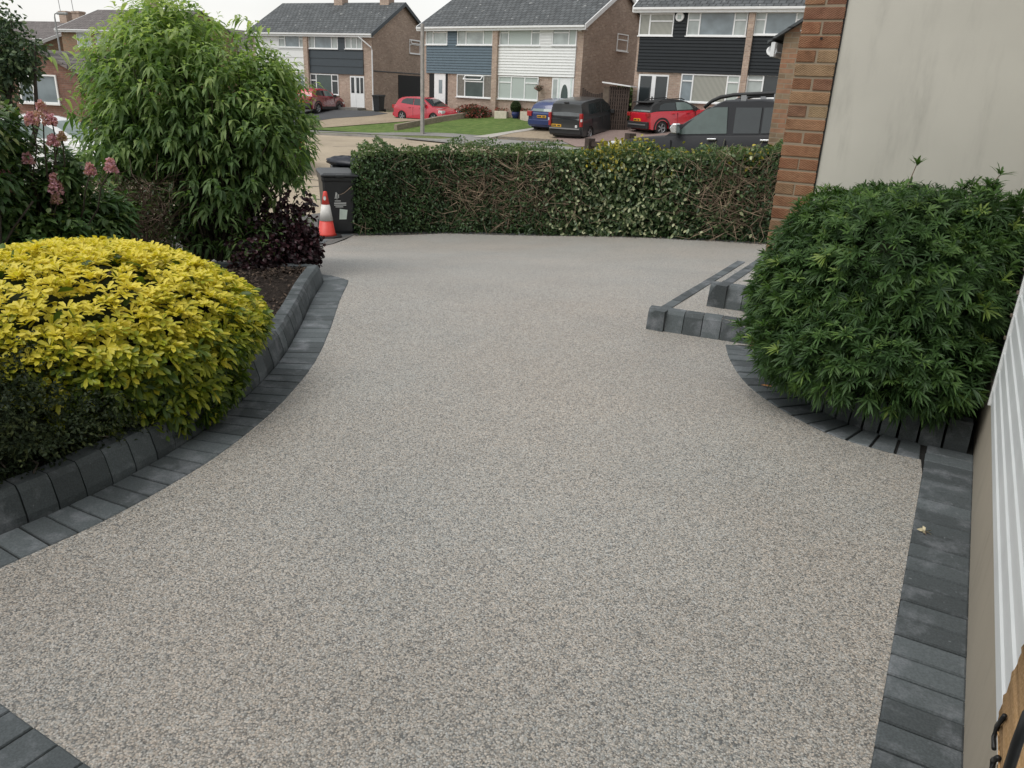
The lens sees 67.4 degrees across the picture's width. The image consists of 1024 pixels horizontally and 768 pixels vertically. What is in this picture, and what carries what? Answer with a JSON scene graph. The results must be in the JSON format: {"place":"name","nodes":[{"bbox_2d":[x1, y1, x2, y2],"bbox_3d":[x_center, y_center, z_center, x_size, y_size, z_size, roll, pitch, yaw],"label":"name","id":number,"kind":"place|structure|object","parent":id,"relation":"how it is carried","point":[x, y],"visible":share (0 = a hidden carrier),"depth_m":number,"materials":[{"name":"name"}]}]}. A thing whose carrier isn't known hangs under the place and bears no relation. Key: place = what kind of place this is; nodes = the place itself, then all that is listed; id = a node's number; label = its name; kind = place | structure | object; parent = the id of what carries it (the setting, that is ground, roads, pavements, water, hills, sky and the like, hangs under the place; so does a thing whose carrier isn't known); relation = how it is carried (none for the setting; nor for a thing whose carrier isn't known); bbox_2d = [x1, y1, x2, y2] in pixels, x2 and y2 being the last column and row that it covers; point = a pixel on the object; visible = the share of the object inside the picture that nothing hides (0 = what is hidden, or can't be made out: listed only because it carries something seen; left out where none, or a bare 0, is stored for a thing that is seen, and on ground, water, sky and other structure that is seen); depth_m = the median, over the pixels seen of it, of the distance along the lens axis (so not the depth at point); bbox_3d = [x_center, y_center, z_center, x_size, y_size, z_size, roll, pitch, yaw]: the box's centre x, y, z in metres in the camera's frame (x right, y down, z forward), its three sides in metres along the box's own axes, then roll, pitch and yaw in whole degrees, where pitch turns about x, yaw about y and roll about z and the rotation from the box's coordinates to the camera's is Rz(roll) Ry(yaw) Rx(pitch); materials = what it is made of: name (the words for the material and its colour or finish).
{"place":"outdoors","nodes":[
{"label":"outdoors","id":0,"kind":"place"},
{"bbox_2d":[1,267,301,480],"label":"bed soil","id":1,"kind":"structure","parent":0,"point":[280,284],"depth_m":5.71,"materials":[{"name":"brown soil"}]},
{"bbox_2d":[0,90,42,243],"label":"leafy shrub","id":2,"kind":"object","parent":1,"relation":"on","point":[6,184],"visible":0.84,"depth_m":4.83,"materials":[{"name":"green plant"}]},
{"bbox_2d":[0,0,52,178],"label":"dark tree","id":3,"kind":"object","parent":1,"relation":"in","point":[16,63],"visible":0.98,"depth_m":8.37,"materials":[{"name":"green plant"}]},
{"bbox_2d":[0,99,152,261],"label":"pink flowering shrub","id":4,"kind":"object","parent":1,"relation":"on","point":[64,207],"visible":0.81,"depth_m":5.06,"materials":[{"name":"green plant"}]},
{"bbox_2d":[0,298,167,484],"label":"dark shrub","id":5,"kind":"object","parent":1,"relation":"on","point":[26,438],"visible":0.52,"depth_m":2.85,"materials":[{"name":"green plant"}]},
{"bbox_2d":[0,235,275,445],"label":"golden shrub","id":6,"kind":"object","parent":1,"relation":"on","point":[155,312],"visible":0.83,"depth_m":3.28,"materials":[{"name":"yellow plant"}]},
{"bbox_2d":[88,154,196,268],"bbox_3d":[-3.022,-1.367,6.107,1.064,0.916,0.958,2,21,-2],"label":"twiggy shrub","id":7,"kind":"object","parent":1,"relation":"on","point":[142,222],"visible":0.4,"depth_m":6.03,"materials":[{"name":"brown plant"}]},
{"bbox_2d":[47,0,325,263],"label":"tall shrub","id":8,"kind":"object","parent":1,"relation":"on","point":[228,154],"visible":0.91,"depth_m":6.25,"materials":[{"name":"green plant"}]},
{"bbox_2d":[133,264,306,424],"bbox_3d":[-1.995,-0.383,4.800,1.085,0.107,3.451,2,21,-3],"label":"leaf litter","id":9,"kind":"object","parent":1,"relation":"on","point":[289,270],"visible":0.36,"depth_m":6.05,"materials":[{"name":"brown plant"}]},
{"bbox_2d":[223,189,325,270],"bbox_3d":[-1.994,-1.212,6.519,0.713,0.866,0.928,14,24,27],"label":"purple shrub","id":10,"kind":"object","parent":1,"relation":"on","point":[305,249],"visible":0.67,"depth_m":6.43,"materials":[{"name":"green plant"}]},
{"bbox_2d":[137,213,360,249],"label":"pavement","id":11,"kind":"structure","parent":0,"point":[331,241],"depth_m":13.12,"materials":[{"name":"grey concrete"}]},
{"bbox_2d":[312,191,341,238],"bbox_3d":[-3.075,-2.802,12.696,0.480,0.750,0.480,14,24,27],"label":"traffic cone","id":12,"kind":"object","parent":11,"relation":"on","point":[326,227],"visible":0.81,"depth_m":12.65,"materials":[{"name":"rubber"}]},
{"bbox_2d":[315,167,357,233],"bbox_3d":[-3.010,-3.149,13.255,0.620,1.075,0.878,-5,22,-19],"label":"wheelie bin","id":13,"kind":"object","parent":11,"relation":"on","point":[334,183],"visible":0.81,"depth_m":12.97,"materials":[{"name":"plastic"}]},
{"bbox_2d":[326,155,357,167],"bbox_3d":[-2.996,-4.086,13.984,0.832,0.305,0.552,14,24,27],"label":"rubbish bag","id":14,"kind":"object","parent":13,"relation":"on","point":[341,160],"visible":0.71,"depth_m":13.82,"materials":[{"name":"plastic"}]},
{"bbox_2d":[320,231,765,244],"bbox_3d":[-0.405,-2.271,11.874,7.013,0.695,4.791,-7,23,-24],"label":"block edging","id":15,"kind":"object","parent":11,"relation":"on","point":[396,233],"visible":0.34,"depth_m":13.15,"materials":[{"name":"grey concrete"}]},
{"bbox_2d":[0,95,595,244],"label":"ground","id":16,"kind":"structure","parent":0,"point":[356,133],"depth_m":45.66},
{"bbox_2d":[0,0,85,96],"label":"house","id":17,"kind":"structure","parent":16,"relation":"on","point":[46,33],"depth_m":70.05,"materials":[{"name":"red brick"}]},
{"bbox_2d":[54,12,67,50],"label":"street lamp","id":18,"kind":"object","parent":16,"relation":"on","point":[61,13],"visible":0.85,"depth_m":56.81,"materials":[{"name":"metal"}]},
{"bbox_2d":[12,50,157,129],"bbox_3d":[-17.349,-11.383,31.587,3.500,4.123,6.377,3,21,2],"label":"brick bungalow","id":19,"kind":"object","parent":16,"relation":"on","point":[54,85],"visible":0.23,"depth_m":28.55,"materials":[{"name":"red brick"}]},
{"bbox_2d":[19,74,61,105],"bbox_3d":[-17.575,-10.919,28.470,1.550,1.057,0.207,3,21,2],"label":"window","id":20,"kind":"structure","parent":19,"relation":"in","point":[48,92],"depth_m":28.54,"materials":[{"name":"white plastic"}]},
{"bbox_2d":[54,0,238,100],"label":"house","id":21,"kind":"structure","parent":16,"relation":"on","point":[78,27],"depth_m":64.11,"materials":[{"name":"red brick"}]},
{"bbox_2d":[76,32,92,47],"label":"window","id":22,"kind":"structure","parent":21,"relation":"in","point":[78,34],"depth_m":63.50,"materials":[{"name":"white plastic"}]},
{"bbox_2d":[95,33,107,47],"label":"window","id":23,"kind":"structure","parent":21,"relation":"in","point":[97,34],"depth_m":62.87,"materials":[{"name":"white plastic"}]},
{"bbox_2d":[0,261,322,534],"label":"garden kerb","id":24,"kind":"structure","parent":16,"relation":"on","point":[83,473],"depth_m":3.06,"materials":[{"name":"grey concrete"}]},
{"bbox_2d":[228,29,253,90],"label":"house","id":25,"kind":"structure","parent":16,"relation":"on","point":[244,38],"depth_m":89.18,"materials":[{"name":"red brick"}]},
{"bbox_2d":[245,0,420,110],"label":"semi detached house","id":26,"kind":"structure","parent":16,"relation":"on","point":[354,56],"depth_m":54.14,"materials":[{"name":"brick"}]},
{"bbox_2d":[278,36,302,47],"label":"window","id":27,"kind":"structure","parent":26,"relation":"in","point":[283,41],"depth_m":54.67,"materials":[{"name":"white plastic"}]},
{"bbox_2d":[293,73,304,87],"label":"window","id":28,"kind":"structure","parent":26,"relation":"in","point":[296,73],"depth_m":55.25,"materials":[{"name":"white plastic"}]},
{"bbox_2d":[308,37,337,49],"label":"window","id":29,"kind":"structure","parent":26,"relation":"in","point":[330,43],"depth_m":53.51,"materials":[{"name":"white plastic"}]},
{"bbox_2d":[310,74,339,95],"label":"window","id":30,"kind":"structure","parent":26,"relation":"in","point":[330,82],"depth_m":54.38,"materials":[{"name":"white plastic"}]},
{"bbox_2d":[345,37,362,49],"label":"window","id":31,"kind":"structure","parent":26,"relation":"in","point":[351,43],"depth_m":52.47,"materials":[{"name":"white plastic"}]},
{"bbox_2d":[350,76,364,107],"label":"door","id":32,"kind":"structure","parent":26,"relation":"in","point":[357,94],"depth_m":53.49,"materials":[{"name":"white plastic"}]},
{"bbox_2d":[398,75,419,99],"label":"garage door","id":33,"kind":"structure","parent":26,"relation":"in","point":[407,85],"depth_m":56.54,"materials":[{"name":"black metal"}]},
{"bbox_2d":[409,39,419,54],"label":"window","id":34,"kind":"structure","parent":26,"relation":"in","point":[411,40],"depth_m":56.23,"materials":[{"name":"white plastic"}]},
{"bbox_2d":[314,132,498,147],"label":"kerb","id":35,"kind":"structure","parent":16,"relation":"on","point":[365,135],"depth_m":39.09,"materials":[{"name":"grey concrete"}]},
{"bbox_2d":[394,113,471,130],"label":"wall","id":36,"kind":"structure","parent":16,"relation":"on","point":[416,123],"depth_m":44.16,"materials":[{"name":"stone"}]},
{"bbox_2d":[454,103,491,118],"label":"red-leaved shrub","id":37,"kind":"object","parent":16,"relation":"on","point":[473,111],"visible":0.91,"depth_m":45.70,"materials":[{"name":"red plant"}]},
{"bbox_2d":[494,107,508,117],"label":"planter","id":38,"kind":"object","parent":16,"relation":"on","point":[501,114],"visible":0.95,"depth_m":44.98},
{"bbox_2d":[520,108,530,120],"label":"planter","id":39,"kind":"object","parent":16,"relation":"on","point":[523,116],"visible":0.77,"depth_m":44.27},
{"bbox_2d":[416,0,639,118],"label":"semi detached house","id":40,"kind":"structure","parent":16,"relation":"on","point":[493,54],"depth_m":44.34,"materials":[{"name":"brick"}]},
{"bbox_2d":[426,31,447,45],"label":"window","id":41,"kind":"structure","parent":40,"relation":"in","point":[433,38],"depth_m":46.98,"materials":[{"name":"white plastic"}]},
{"bbox_2d":[434,73,445,103],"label":"door","id":42,"kind":"structure","parent":40,"relation":"in","point":[439,79],"depth_m":47.82,"materials":[{"name":"white plastic"}]},
{"bbox_2d":[456,74,490,98],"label":"window","id":43,"kind":"structure","parent":40,"relation":"in","point":[468,85],"depth_m":46.28,"materials":[{"name":"white plastic"}]},
{"bbox_2d":[456,31,492,45],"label":"window","id":44,"kind":"structure","parent":40,"relation":"in","point":[464,38],"depth_m":45.35,"materials":[{"name":"white plastic"}]},
{"bbox_2d":[498,76,538,101],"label":"window","id":45,"kind":"structure","parent":40,"relation":"in","point":[519,88],"depth_m":44.52,"materials":[{"name":"white plastic"}]},
{"bbox_2d":[498,30,540,46],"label":"window","id":46,"kind":"structure","parent":40,"relation":"in","point":[531,38],"depth_m":43.54,"materials":[{"name":"white plastic"}]},
{"bbox_2d":[534,79,542,91],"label":"hanging basket","id":47,"kind":"object","parent":40,"relation":"attached to","point":[538,88],"visible":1,"depth_m":43.26,"materials":[{"name":"black plastic"}]},
{"bbox_2d":[551,77,573,97],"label":"door","id":48,"kind":"structure","parent":40,"relation":"in","point":[561,87],"depth_m":42.77,"materials":[{"name":"white plastic"}]},
{"bbox_2d":[551,30,577,46],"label":"window","id":49,"kind":"structure","parent":40,"relation":"in","point":[560,38],"depth_m":41.91,"materials":[{"name":"white plastic"}]},
{"bbox_2d":[616,33,628,52],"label":"window","id":50,"kind":"structure","parent":40,"relation":"in","point":[617,50],"depth_m":44.41,"materials":[{"name":"white plastic"}]},
{"bbox_2d":[340,134,783,243],"bbox_3d":[0.678,-3.145,12.583,7.490,2.144,1.861,9,22,17],"label":"hedge","id":51,"kind":"object","parent":16,"relation":"on","point":[624,189],"visible":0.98,"depth_m":12.40,"materials":[{"name":"green plant"}]},
{"bbox_2d":[584,133,635,153],"bbox_3d":[2.420,-5.516,19.554,0.200,1.764,1.882,-9,24,-28],"label":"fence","id":52,"kind":"object","parent":16,"relation":"on","point":[590,143],"visible":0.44,"depth_m":19.90,"materials":[{"name":"brown wood"}]},
{"bbox_2d":[602,82,636,129],"bbox_3d":[5.350,-13.999,38.848,1.441,2.336,1.600,9,22,17],"label":"lattice porch","id":53,"kind":"object","parent":16,"relation":"on","point":[616,98],"visible":0.77,"depth_m":38.23,"materials":[{"name":"brown wood"}]},
{"bbox_2d":[623,86,632,119],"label":"garden shrub","id":54,"kind":"object","parent":16,"relation":"on","point":[630,100],"visible":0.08,"depth_m":40.92,"materials":[{"name":"green plant"}]},
{"bbox_2d":[608,91,775,158],"bbox_3d":[4.545,-4.753,15.188,5.307,1.882,2.203,11,22,30],"label":"suv with roof rails","id":55,"kind":"object","parent":16,"relation":"on","point":[744,119],"visible":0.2,"depth_m":14.45,"materials":[{"name":"grey paint"}]},
{"bbox_2d":[631,0,805,111],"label":"semi detached house","id":56,"kind":"structure","parent":16,"relation":"on","point":[699,54],"depth_m":36.96,"materials":[{"name":"brick"}]},
{"bbox_2d":[636,74,668,103],"bbox_3d":[7.082,-14.502,38.900,1.566,2.183,0.150,13,23,25],"label":"window","id":57,"kind":"structure","parent":56,"relation":"in","point":[649,85],"depth_m":38.70,"materials":[{"name":"white plastic"}]},
{"bbox_2d":[637,13,674,36],"bbox_3d":[7.086,-17.637,37.732,1.828,1.051,0.150,13,23,25],"label":"window","id":58,"kind":"structure","parent":56,"relation":"in","point":[650,24],"depth_m":37.74,"materials":[{"name":"white plastic"}]},
{"bbox_2d":[679,74,740,103],"bbox_3d":[9.612,-14.385,37.485,2.962,1.343,0.150,13,23,25],"label":"window","id":59,"kind":"structure","parent":56,"relation":"in","point":[694,88],"depth_m":37.53,"materials":[{"name":"white plastic"}]},
{"bbox_2d":[685,13,748,37],"bbox_3d":[9.718,-17.065,36.458,2.936,1.094,0.150,13,23,25],"label":"window","id":60,"kind":"structure","parent":56,"relation":"in","point":[698,24],"depth_m":36.48,"materials":[{"name":"white plastic"}]},
{"bbox_2d":[745,75,777,98],"bbox_3d":[12.257,-13.965,36.150,2.538,1.085,0.150,13,23,25],"label":"window","id":61,"kind":"structure","parent":56,"relation":"in","point":[755,83],"depth_m":36.35,"materials":[{"name":"white plastic"}]},
{"bbox_2d":[753,12,803,35],"bbox_3d":[12.305,-16.503,35.205,2.442,1.013,0.150,13,23,25],"label":"window","id":62,"kind":"structure","parent":56,"relation":"in","point":[766,23],"depth_m":35.35,"materials":[{"name":"white plastic"}]},
{"bbox_2d":[767,18,802,151],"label":"brick building","id":63,"kind":"structure","parent":16,"relation":"on","point":[785,42],"depth_m":12.25,"materials":[{"name":"brick"}]},
{"bbox_2d":[766,46,781,55],"bbox_3d":[4.197,-5.286,12.197,0.306,0.152,0.063,5,21,5],"label":"satellite dish","id":64,"kind":"object","parent":63,"relation":"attached to","point":[768,50],"visible":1,"depth_m":12.21,"materials":[{"name":"white plastic"}]},
{"bbox_2d":[750,0,1023,767],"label":"house","id":65,"kind":"structure","parent":16,"relation":"on","point":[884,91],"depth_m":4.14,"materials":[{"name":"brick"}]},
{"bbox_2d":[989,644,1023,767],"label":"coir basket","id":66,"kind":"object","parent":65,"relation":"attached to","point":[1008,732],"visible":1,"depth_m":1.19,"materials":[{"name":"brown wicker"}]},
{"bbox_2d":[24,135,580,238],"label":"road","id":67,"kind":"structure","parent":0,"point":[337,146],"depth_m":31.70,"materials":[{"name":"grey asphalt"}]},
{"bbox_2d":[2,114,103,180],"bbox_3d":[-11.574,-5.986,19.324,4.294,1.476,2.105,2,21,-1],"label":"white car","id":68,"kind":"object","parent":67,"relation":"on","point":[61,120],"visible":0.03,"depth_m":18.53,"materials":[{"name":"paint"}]},
{"bbox_2d":[0,0,636,30],"label":"sky","id":69,"kind":"structure","parent":0,"point":[35,10],"materials":[{"name":"white"}]},
{"bbox_2d":[297,109,387,120],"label":"driveway","id":70,"kind":"structure","parent":0,"point":[323,114],"depth_m":50.35,"materials":[{"name":"grey concrete"}]},
{"bbox_2d":[290,88,344,113],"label":"red roofed car","id":71,"kind":"object","parent":70,"relation":"on","point":[326,99],"visible":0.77,"depth_m":51.39,"materials":[{"name":"red paint"}]},
{"bbox_2d":[371,94,385,111],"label":"wheelie bin","id":72,"kind":"object","parent":70,"relation":"on","point":[378,102],"visible":0.99,"depth_m":50.43,"materials":[{"name":"plastic"}]},
{"bbox_2d":[319,112,419,126],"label":"driveway","id":73,"kind":"structure","parent":0,"point":[362,120],"depth_m":46.76,"materials":[{"name":"beige concrete"}]},
{"bbox_2d":[392,96,460,118],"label":"red hatchback","id":74,"kind":"object","parent":73,"relation":"on","point":[407,107],"visible":0.62,"depth_m":46.20,"materials":[{"name":"paint"}]},
{"bbox_2d":[310,117,532,136],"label":"lawn","id":75,"kind":"structure","parent":0,"point":[480,126],"depth_m":42.87,"materials":[{"name":"green plant"}]},
{"bbox_2d":[420,24,424,133],"bbox_3d":[-4.634,-15.517,39.702,0.180,5.648,0.170,14,24,27],"label":"lamp post","id":76,"kind":"object","parent":75,"relation":"on","point":[422,129],"visible":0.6,"depth_m":39.60,"materials":[{"name":"metal"}]},
{"bbox_2d":[510,100,520,118],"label":"topiary pot","id":77,"kind":"object","parent":75,"relation":"on","point":[515,106],"visible":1,"depth_m":44.47,"materials":[{"name":"blue ceramic"}]},
{"bbox_2d":[310,130,567,143],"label":"footpath","id":78,"kind":"structure","parent":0,"point":[432,134],"depth_m":39.98,"materials":[{"name":"grey concrete"}]},
{"bbox_2d":[0,233,921,767],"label":"driveway","id":79,"kind":"structure","parent":0,"point":[488,501],"depth_m":2.64,"materials":[{"name":"grey gravel"}]},
{"bbox_2d":[0,704,89,767],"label":"block edging","id":80,"kind":"object","parent":79,"relation":"on","point":[23,744],"visible":1,"depth_m":1.83,"materials":[{"name":"grey concrete"}]},
{"bbox_2d":[0,308,308,558],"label":"joint bed","id":81,"kind":"object","parent":79,"relation":"on","point":[47,544],"visible":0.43,"depth_m":2.68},
{"bbox_2d":[0,274,347,567],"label":"block edging","id":82,"kind":"object","parent":81,"relation":"on","point":[269,394],"visible":0.69,"depth_m":3.32,"materials":[{"name":"grey concrete"}]},
{"bbox_2d":[356,232,763,243],"bbox_3d":[0.597,-2.418,12.503,6.756,0.533,1.035,9,22,17],"label":"hedge debris","id":83,"kind":"object","parent":79,"relation":"on","point":[372,234],"visible":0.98,"depth_m":12.65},
{"bbox_2d":[646,258,763,344],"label":"entrance steps","id":84,"kind":"structure","parent":79,"relation":"on","point":[708,307],"depth_m":5.39,"materials":[{"name":"stone"}]},
{"bbox_2d":[738,345,974,748],"bbox_3d":[0.611,0.724,2.457,1.720,0.001,6.000,14,24,27],"label":"joint bed","id":85,"kind":"object","parent":79,"relation":"on","point":[923,449],"visible":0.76,"depth_m":3.73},
{"bbox_2d":[726,344,920,458],"bbox_3d":[1.587,0.066,4.324,0.454,0.048,1.726,-3,22,-14],"label":"block edging","id":86,"kind":"object","parent":85,"relation":"on","point":[820,420],"visible":0.65,"depth_m":4.00,"materials":[{"name":"grey concrete"}]},
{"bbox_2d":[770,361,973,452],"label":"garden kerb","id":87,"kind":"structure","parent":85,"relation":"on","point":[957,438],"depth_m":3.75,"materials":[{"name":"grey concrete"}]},
{"bbox_2d":[871,445,973,767],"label":"block edging","id":88,"kind":"object","parent":85,"relation":"on","point":[921,720],"visible":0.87,"depth_m":2.37,"materials":[{"name":"grey concrete"}]},
{"bbox_2d":[917,526,931,534],"bbox_3d":[1.583,0.560,2.935,0.055,0.010,0.059,-1,21,-10],"label":"dry leaf","id":89,"kind":"object","parent":88,"relation":"on","point":[923,528],"visible":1,"depth_m":2.94,"materials":[{"name":"beige plant"}]},
{"bbox_2d":[319,132,605,150],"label":"grass verge","id":90,"kind":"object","parent":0,"point":[441,137],"depth_m":39.40,"materials":[{"name":"green plant"}]},
{"bbox_2d":[385,135,607,149],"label":"pavement","id":91,"kind":"structure","parent":0,"point":[497,141],"depth_m":37.06,"materials":[{"name":"grey concrete"}]},
{"bbox_2d":[474,128,541,137],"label":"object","id":92,"kind":"structure","parent":0,"point":[498,134],"depth_m":39.38,"materials":[{"name":"concrete"}]},
{"bbox_2d":[479,128,561,141],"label":"driveway","id":93,"kind":"structure","parent":0,"point":[540,134],"depth_m":38.43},
{"bbox_2d":[527,98,563,128],"bbox_3d":[2.640,-14.405,40.734,2.144,1.476,4.294,15,31,29],"label":"blue hatchback","id":94,"kind":"object","parent":93,"relation":"on","point":[538,114],"visible":0.24,"depth_m":39.33,"materials":[{"name":"paint"}]},
{"bbox_2d":[548,96,614,137],"bbox_3d":[3.671,-13.306,38.185,2.203,1.845,4.520,15,30,29],"label":"grey van","id":95,"kind":"object","parent":93,"relation":"on","point":[578,117],"visible":0.9,"depth_m":36.71,"materials":[{"name":"paint"}]},
{"bbox_2d":[582,88,602,98],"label":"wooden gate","id":96,"kind":"structure","parent":93,"relation":"on","point":[585,93],"depth_m":40.09,"materials":[{"name":"brown wood"}]},
{"bbox_2d":[556,120,670,146],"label":"driveway","id":97,"kind":"structure","parent":0,"point":[609,135],"depth_m":36.92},
{"bbox_2d":[627,97,703,133],"bbox_3d":[7.940,-13.310,38.031,4.300,1.649,2.125,-13,25,-24],"label":"red crossover","id":98,"kind":"object","parent":97,"relation":"on","point":[657,115],"visible":0.75,"depth_m":37.04,"materials":[{"name":"paint"}]},
{"bbox_2d":[659,103,675,109],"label":"side window","id":99,"kind":"structure","parent":98,"relation":"in","point":[666,106],"depth_m":36.88,"materials":[{"name":"black glass"}]},
{"bbox_2d":[676,102,692,109],"bbox_3d":[8.392,-13.515,37.304,1.020,0.370,0.141,-13,25,-24],"label":"side window","id":100,"kind":"structure","parent":98,"relation":"in","point":[680,105],"depth_m":37.24,"materials":[{"name":"clear glass"}]},
{"bbox_2d":[853,374,977,420],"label":"bed soil","id":101,"kind":"structure","parent":0,"point":[974,416],"depth_m":3.99,"materials":[{"name":"brown soil"}]},
{"bbox_2d":[727,155,1023,438],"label":"narrow leaved shrub","id":102,"kind":"object","parent":101,"relation":"on","point":[896,290],"visible":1,"depth_m":3.64,"materials":[{"name":"green plant"}]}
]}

